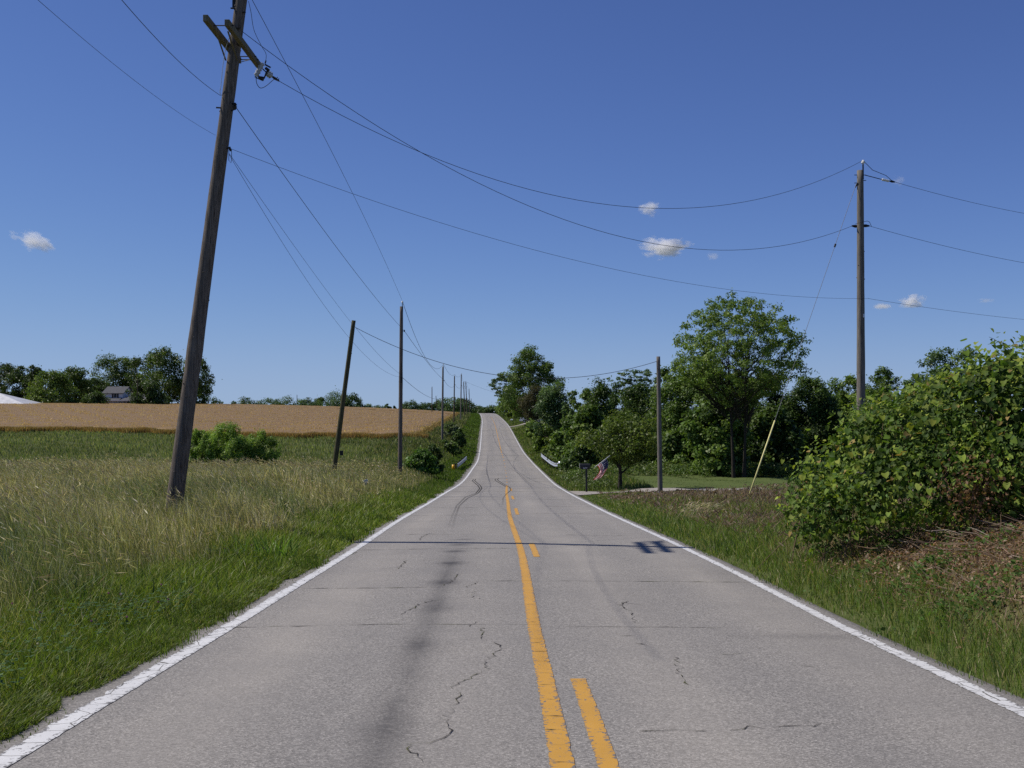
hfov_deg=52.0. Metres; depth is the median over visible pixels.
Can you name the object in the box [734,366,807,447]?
leafy tree
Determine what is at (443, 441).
bush
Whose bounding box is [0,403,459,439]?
wheat
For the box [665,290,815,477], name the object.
ash tree
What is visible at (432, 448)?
bush
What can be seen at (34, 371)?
farm tree
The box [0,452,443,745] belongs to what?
tall grass
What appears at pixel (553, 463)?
guardrail
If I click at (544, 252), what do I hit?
overhead wire
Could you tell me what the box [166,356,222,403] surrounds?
farm tree
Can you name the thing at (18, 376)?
farm tree
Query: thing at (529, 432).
shrub
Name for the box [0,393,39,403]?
barn
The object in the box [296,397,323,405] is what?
horizon tree
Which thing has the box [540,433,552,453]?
shrub
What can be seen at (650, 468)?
undergrowth
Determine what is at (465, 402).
horizon tree
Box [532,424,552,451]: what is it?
shrub
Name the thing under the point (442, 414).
utility pole
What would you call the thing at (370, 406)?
horizon tree
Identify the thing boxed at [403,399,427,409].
horizon tree
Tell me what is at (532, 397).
cedar tree
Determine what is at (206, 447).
bush
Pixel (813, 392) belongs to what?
leafy tree
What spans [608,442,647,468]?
shrub
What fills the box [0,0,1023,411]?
sky
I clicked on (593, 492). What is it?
driveway
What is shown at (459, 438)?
bush
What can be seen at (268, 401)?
horizon tree
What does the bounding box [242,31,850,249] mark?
overhead wire
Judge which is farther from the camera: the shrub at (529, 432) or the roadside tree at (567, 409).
the shrub at (529, 432)
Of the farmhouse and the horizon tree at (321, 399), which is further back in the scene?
the horizon tree at (321, 399)
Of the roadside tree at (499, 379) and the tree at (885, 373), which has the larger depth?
the roadside tree at (499, 379)
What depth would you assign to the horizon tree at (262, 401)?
536.83 m
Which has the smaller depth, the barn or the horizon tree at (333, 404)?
the barn
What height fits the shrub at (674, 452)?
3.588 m
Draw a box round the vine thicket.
[759,328,1023,566]
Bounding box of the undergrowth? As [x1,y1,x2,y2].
[537,428,897,490]
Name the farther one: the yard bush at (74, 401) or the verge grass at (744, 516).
the yard bush at (74, 401)
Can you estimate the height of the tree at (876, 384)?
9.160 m
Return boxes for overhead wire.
[38,0,212,133]
[122,0,220,95]
[229,155,397,376]
[230,155,352,324]
[232,149,867,298]
[236,108,398,324]
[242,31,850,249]
[252,0,400,296]
[279,81,860,208]
[355,327,656,378]
[403,304,442,368]
[868,298,1023,319]
[874,227,1022,262]
[896,182,1020,212]
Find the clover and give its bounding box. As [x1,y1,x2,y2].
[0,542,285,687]
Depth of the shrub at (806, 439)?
75.22 m
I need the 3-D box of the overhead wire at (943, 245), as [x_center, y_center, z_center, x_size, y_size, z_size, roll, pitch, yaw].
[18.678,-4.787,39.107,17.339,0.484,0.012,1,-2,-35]
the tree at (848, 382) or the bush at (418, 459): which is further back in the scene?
the tree at (848, 382)
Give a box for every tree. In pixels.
[0,362,24,394]
[0,364,33,397]
[19,364,46,398]
[22,369,80,402]
[47,365,99,402]
[73,377,107,401]
[89,350,136,395]
[109,356,144,386]
[123,351,164,393]
[125,379,172,403]
[136,345,201,402]
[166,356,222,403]
[198,395,220,403]
[236,396,261,403]
[257,398,273,404]
[263,398,282,404]
[270,395,297,404]
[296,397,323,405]
[313,396,330,405]
[324,385,348,404]
[326,398,339,405]
[337,392,363,406]
[361,403,380,407]
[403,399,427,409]
[421,402,433,410]
[426,401,440,410]
[435,397,470,411]
[436,403,449,410]
[455,398,473,411]
[471,406,481,412]
[475,406,494,412]
[483,405,502,412]
[488,373,523,412]
[494,397,525,415]
[497,344,568,423]
[516,383,542,422]
[526,379,574,437]
[559,386,598,423]
[560,389,581,421]
[571,404,670,488]
[583,376,621,431]
[602,382,634,417]
[606,369,656,409]
[613,377,663,433]
[643,369,747,451]
[645,365,685,429]
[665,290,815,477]
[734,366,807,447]
[768,371,847,461]
[827,377,852,425]
[834,373,856,428]
[843,390,901,462]
[853,374,909,446]
[865,366,907,441]
[900,346,985,436]
[902,380,923,446]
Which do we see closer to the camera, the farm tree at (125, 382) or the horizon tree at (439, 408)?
the farm tree at (125, 382)
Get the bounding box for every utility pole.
[166,0,278,525]
[332,320,355,470]
[398,301,404,471]
[441,364,444,439]
[453,376,454,422]
[460,373,461,418]
[656,356,662,492]
[852,160,894,473]
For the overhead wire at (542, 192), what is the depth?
26.56 m
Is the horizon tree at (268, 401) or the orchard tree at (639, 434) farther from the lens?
the horizon tree at (268, 401)
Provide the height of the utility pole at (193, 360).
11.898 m
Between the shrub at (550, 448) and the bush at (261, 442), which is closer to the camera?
the bush at (261, 442)
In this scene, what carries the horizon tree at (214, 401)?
on the ground at (694, 482)
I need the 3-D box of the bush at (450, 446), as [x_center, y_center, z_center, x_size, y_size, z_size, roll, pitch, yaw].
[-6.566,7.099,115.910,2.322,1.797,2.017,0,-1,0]
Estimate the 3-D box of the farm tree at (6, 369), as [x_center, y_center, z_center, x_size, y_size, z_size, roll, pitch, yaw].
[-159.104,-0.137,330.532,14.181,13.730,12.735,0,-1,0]
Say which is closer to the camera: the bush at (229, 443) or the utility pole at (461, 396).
the bush at (229, 443)
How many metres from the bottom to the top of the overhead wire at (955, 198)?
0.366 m
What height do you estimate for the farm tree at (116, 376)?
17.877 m
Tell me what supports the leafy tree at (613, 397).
on the ground at (694, 482)
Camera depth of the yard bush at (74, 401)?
286.59 m
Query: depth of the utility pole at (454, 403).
207.87 m
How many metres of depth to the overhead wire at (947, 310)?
36.29 m
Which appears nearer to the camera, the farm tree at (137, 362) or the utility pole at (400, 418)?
the utility pole at (400, 418)
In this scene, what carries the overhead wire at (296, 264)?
attached to the utility pole at (193, 360)
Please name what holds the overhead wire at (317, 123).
attached to the utility pole at (193, 360)
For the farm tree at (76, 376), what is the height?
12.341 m
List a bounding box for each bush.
[64,397,79,402]
[78,390,110,403]
[189,428,221,467]
[195,420,255,465]
[229,428,281,465]
[402,445,439,475]
[427,444,444,473]
[438,439,447,443]
[440,422,459,437]
[443,440,462,455]
[451,428,466,446]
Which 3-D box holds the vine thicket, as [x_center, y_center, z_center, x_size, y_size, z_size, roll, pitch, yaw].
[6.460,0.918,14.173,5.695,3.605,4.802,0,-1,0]
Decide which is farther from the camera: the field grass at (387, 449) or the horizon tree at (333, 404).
the horizon tree at (333, 404)
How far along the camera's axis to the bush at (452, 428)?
149.19 m
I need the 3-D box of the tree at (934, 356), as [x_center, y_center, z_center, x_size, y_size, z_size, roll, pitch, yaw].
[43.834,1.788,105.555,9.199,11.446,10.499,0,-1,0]
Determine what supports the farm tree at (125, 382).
on the ground at (694, 482)
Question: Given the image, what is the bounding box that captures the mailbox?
[579,463,589,491]
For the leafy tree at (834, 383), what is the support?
on the ground at (694, 482)
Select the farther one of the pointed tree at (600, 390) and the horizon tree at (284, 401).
the horizon tree at (284, 401)
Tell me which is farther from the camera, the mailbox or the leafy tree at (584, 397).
the leafy tree at (584, 397)
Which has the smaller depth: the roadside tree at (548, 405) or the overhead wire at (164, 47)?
the overhead wire at (164, 47)
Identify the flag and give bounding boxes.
[592,456,608,479]
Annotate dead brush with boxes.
[790,505,1023,659]
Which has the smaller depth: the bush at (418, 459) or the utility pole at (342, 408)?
the utility pole at (342, 408)
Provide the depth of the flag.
51.98 m
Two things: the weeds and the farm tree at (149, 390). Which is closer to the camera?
the weeds
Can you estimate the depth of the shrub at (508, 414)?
288.88 m
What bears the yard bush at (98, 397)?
on the ground at (694, 482)
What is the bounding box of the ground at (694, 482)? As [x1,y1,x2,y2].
[0,412,1023,698]
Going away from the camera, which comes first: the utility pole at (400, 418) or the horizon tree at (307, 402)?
the utility pole at (400, 418)
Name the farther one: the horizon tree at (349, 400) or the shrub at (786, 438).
the horizon tree at (349, 400)
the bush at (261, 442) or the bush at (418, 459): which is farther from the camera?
the bush at (418, 459)
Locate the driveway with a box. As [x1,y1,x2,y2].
[570,487,934,494]
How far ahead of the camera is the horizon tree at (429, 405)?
530.91 m
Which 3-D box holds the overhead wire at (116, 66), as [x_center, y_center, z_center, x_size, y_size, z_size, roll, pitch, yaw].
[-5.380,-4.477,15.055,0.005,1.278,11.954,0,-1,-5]
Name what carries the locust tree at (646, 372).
on the ground at (694, 482)
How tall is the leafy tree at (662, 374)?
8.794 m
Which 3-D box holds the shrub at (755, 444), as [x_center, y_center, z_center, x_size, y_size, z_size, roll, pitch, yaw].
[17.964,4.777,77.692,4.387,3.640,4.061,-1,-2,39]
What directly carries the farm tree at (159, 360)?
on the ground at (694, 482)
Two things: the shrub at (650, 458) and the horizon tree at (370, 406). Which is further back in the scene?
the horizon tree at (370, 406)
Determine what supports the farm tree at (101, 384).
on the ground at (694, 482)
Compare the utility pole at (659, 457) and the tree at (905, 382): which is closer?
the utility pole at (659, 457)
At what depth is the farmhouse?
300.16 m
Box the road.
[0,413,1023,767]
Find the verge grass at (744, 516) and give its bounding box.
[575,481,1023,697]
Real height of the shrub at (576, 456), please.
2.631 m
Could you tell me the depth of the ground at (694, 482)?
12.41 m
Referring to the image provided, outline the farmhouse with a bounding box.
[102,386,145,402]
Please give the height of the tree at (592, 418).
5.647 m
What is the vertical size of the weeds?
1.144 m
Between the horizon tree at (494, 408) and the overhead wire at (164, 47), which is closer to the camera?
the overhead wire at (164, 47)
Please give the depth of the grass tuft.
26.09 m
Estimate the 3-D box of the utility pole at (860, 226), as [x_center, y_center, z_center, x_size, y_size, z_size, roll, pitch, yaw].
[11.835,-1.452,34.297,1.663,11.620,0.361,1,-1,-27]
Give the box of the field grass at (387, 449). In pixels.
[0,412,914,500]
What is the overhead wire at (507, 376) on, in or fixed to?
attached to the utility pole at (659, 457)
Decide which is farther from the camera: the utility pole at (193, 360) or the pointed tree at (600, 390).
the pointed tree at (600, 390)
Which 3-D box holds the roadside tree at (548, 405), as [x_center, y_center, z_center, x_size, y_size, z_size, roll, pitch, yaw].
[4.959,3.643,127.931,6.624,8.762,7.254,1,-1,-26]
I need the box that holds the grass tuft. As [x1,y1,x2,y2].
[667,500,724,523]
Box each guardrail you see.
[452,456,466,469]
[541,453,559,468]
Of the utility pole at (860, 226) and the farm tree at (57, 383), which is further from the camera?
the farm tree at (57, 383)
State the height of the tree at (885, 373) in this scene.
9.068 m
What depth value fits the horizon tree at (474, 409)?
547.69 m
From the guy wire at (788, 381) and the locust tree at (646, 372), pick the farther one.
the locust tree at (646, 372)
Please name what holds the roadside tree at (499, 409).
on the ground at (694, 482)
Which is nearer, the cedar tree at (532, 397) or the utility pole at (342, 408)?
the utility pole at (342, 408)
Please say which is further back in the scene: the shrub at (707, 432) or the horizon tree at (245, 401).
the horizon tree at (245, 401)
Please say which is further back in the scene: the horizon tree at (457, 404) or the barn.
the horizon tree at (457, 404)
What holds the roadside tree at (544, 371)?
on the ground at (694, 482)
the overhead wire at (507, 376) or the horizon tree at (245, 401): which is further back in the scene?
the horizon tree at (245, 401)
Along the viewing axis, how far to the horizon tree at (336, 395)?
551.87 m
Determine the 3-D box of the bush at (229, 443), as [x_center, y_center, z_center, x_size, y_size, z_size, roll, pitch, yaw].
[-15.763,3.730,58.053,3.580,3.604,3.661,1,-1,-29]
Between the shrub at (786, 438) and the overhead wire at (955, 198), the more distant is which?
the shrub at (786, 438)
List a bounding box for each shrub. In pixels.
[505,410,520,418]
[524,418,537,437]
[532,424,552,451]
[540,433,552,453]
[546,430,561,455]
[549,414,573,461]
[559,443,598,474]
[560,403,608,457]
[585,423,623,463]
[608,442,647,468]
[646,415,665,463]
[654,425,694,472]
[675,398,759,476]
[735,424,766,461]
[741,401,807,474]
[777,431,815,461]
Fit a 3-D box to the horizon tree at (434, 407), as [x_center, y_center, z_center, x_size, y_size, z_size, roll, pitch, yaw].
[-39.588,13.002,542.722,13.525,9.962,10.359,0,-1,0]
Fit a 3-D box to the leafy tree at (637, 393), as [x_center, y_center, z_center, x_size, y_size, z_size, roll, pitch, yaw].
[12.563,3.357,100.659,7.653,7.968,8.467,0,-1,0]
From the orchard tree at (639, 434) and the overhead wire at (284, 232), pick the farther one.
the orchard tree at (639, 434)
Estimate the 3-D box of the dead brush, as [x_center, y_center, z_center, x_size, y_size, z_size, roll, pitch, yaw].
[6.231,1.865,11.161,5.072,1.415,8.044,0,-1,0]
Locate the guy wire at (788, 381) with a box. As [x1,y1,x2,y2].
[749,185,855,494]
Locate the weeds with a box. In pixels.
[787,523,1023,639]
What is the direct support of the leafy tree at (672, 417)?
on the ground at (694, 482)
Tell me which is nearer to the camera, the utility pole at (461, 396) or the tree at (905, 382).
the tree at (905, 382)
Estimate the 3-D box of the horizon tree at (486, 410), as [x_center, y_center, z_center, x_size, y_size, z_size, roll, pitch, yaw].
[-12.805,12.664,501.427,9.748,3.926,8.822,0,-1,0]
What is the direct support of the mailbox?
on the ground at (694, 482)
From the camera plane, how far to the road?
7.71 m
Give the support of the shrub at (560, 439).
on the ground at (694, 482)
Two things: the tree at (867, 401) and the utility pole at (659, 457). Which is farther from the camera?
the tree at (867, 401)
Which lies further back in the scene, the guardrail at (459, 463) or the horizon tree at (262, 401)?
the horizon tree at (262, 401)
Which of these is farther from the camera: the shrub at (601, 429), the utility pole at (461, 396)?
the utility pole at (461, 396)
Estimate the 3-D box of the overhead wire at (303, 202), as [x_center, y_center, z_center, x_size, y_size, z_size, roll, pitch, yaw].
[-5.892,-4.321,40.976,0.014,1.589,40.069,0,-1,-1]
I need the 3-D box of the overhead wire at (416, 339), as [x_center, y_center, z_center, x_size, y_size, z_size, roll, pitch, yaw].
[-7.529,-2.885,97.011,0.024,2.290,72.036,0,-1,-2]

